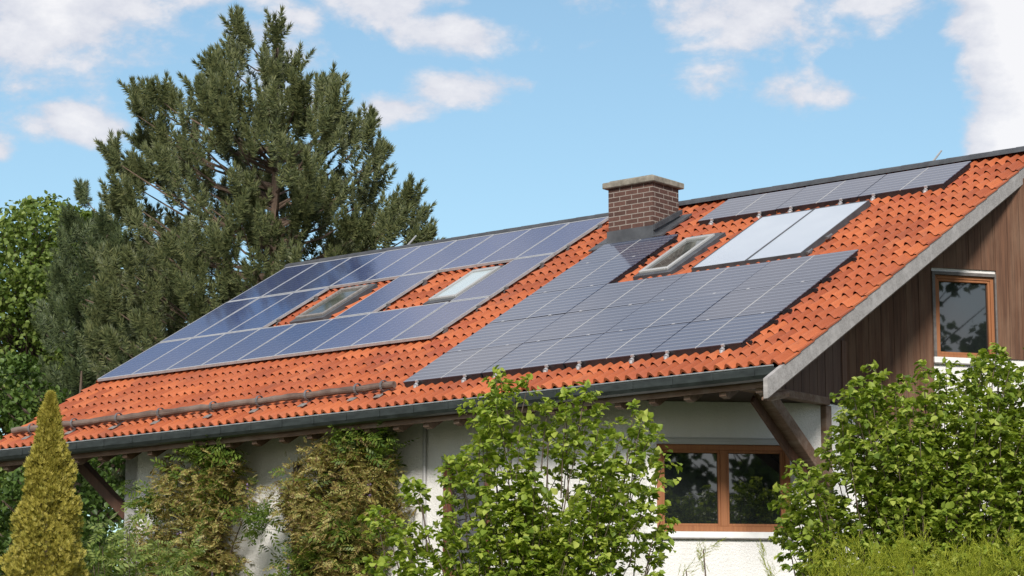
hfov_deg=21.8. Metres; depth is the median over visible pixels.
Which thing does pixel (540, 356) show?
solar module
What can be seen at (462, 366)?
solar module
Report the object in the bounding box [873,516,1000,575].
juniper
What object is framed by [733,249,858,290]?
solar module
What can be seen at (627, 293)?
solar module
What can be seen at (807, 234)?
solar collector
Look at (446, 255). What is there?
solar module
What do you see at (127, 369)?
solar module
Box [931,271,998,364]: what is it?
window
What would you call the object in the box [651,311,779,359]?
solar module
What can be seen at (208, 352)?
solar module
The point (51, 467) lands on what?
thuja
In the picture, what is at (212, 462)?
wisteria
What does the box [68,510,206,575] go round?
elder shrub
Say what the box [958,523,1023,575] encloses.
juniper
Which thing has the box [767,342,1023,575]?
hazel bush
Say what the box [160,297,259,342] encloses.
solar module
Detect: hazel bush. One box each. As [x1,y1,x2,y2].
[353,365,682,575]
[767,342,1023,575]
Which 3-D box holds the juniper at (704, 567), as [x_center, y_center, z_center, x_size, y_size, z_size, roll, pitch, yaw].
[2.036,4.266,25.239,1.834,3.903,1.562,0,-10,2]
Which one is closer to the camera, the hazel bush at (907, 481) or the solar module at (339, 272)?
the hazel bush at (907, 481)
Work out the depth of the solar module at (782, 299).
35.85 m
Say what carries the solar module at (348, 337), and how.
attached to the mounting rail
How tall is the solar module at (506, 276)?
0.104 m
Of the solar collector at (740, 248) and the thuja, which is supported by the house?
the solar collector at (740, 248)
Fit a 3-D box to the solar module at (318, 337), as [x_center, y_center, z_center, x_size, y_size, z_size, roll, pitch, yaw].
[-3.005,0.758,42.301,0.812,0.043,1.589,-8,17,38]
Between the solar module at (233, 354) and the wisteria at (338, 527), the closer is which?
the wisteria at (338, 527)
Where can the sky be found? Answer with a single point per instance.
(513, 113)
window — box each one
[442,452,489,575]
[654,437,790,539]
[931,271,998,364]
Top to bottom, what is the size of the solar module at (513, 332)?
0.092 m
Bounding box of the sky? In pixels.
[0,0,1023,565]
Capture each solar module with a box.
[97,338,190,381]
[131,333,225,376]
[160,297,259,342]
[165,328,260,372]
[193,293,291,337]
[201,323,296,367]
[227,287,328,332]
[228,262,317,301]
[237,319,331,362]
[261,257,350,296]
[273,313,369,358]
[295,251,385,291]
[311,308,406,353]
[329,246,419,288]
[335,271,437,317]
[350,302,447,348]
[365,240,456,282]
[390,297,489,342]
[401,234,493,275]
[403,344,521,387]
[438,229,529,271]
[446,314,564,352]
[450,253,554,301]
[476,222,569,266]
[482,333,603,377]
[489,284,605,323]
[515,216,608,258]
[524,303,645,342]
[533,255,647,293]
[564,322,689,369]
[567,273,686,312]
[575,234,677,264]
[606,291,730,332]
[648,262,769,301]
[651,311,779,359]
[692,280,819,321]
[698,187,804,225]
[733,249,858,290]
[776,174,885,213]
[858,161,970,200]
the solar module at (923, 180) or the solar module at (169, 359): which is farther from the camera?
the solar module at (169, 359)
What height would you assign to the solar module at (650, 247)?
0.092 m
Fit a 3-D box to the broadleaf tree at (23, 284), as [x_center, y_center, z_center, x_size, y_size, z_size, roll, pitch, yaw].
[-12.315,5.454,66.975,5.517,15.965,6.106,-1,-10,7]
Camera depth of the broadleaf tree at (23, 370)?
58.70 m
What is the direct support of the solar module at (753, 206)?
on the house
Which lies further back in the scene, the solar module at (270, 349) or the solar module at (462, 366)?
the solar module at (270, 349)
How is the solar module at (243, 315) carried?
attached to the mounting rail
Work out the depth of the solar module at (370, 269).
45.90 m
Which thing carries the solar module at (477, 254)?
on the house
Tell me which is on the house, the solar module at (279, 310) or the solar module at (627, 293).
the solar module at (279, 310)
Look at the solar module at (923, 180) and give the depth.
39.39 m
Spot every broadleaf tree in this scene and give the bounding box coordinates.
[0,190,127,574]
[0,350,125,575]
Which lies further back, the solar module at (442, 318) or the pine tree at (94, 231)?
the pine tree at (94, 231)
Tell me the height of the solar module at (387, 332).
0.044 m
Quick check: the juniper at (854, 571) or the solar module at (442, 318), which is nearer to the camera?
the juniper at (854, 571)
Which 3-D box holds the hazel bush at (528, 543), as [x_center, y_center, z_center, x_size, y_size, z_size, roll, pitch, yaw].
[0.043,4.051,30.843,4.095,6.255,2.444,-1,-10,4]
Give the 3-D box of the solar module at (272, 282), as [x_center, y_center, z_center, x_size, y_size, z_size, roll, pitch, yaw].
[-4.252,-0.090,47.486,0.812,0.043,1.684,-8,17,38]
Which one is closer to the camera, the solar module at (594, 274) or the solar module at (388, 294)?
the solar module at (594, 274)
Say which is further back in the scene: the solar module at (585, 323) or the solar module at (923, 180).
the solar module at (923, 180)
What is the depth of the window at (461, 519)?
37.44 m
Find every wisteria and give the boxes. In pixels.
[112,434,285,575]
[253,421,418,575]
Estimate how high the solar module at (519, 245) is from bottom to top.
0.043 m
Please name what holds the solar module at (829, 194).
on the house
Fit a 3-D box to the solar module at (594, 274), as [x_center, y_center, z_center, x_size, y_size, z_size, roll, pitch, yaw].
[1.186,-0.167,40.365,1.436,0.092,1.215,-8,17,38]
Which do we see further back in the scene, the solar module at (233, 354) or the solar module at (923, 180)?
the solar module at (233, 354)
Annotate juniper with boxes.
[678,537,775,575]
[774,526,911,575]
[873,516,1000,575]
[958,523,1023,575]
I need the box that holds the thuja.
[0,390,91,575]
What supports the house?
on the ground
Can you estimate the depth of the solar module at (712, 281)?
37.65 m
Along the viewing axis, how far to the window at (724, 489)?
35.55 m
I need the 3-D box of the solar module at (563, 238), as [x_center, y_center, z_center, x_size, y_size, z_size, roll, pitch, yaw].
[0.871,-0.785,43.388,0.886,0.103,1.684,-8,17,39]
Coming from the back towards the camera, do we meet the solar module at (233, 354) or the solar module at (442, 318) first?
the solar module at (233, 354)
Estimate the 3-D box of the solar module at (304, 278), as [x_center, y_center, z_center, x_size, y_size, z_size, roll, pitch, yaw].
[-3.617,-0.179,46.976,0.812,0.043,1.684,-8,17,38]
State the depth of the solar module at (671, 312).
36.78 m
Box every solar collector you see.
[691,209,812,271]
[745,200,870,263]
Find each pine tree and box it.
[28,178,188,573]
[74,2,446,378]
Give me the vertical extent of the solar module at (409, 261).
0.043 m
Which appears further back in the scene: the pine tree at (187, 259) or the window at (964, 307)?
the pine tree at (187, 259)
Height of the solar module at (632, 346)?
0.112 m
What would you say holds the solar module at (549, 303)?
on the mounting rail
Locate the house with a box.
[0,146,1023,575]

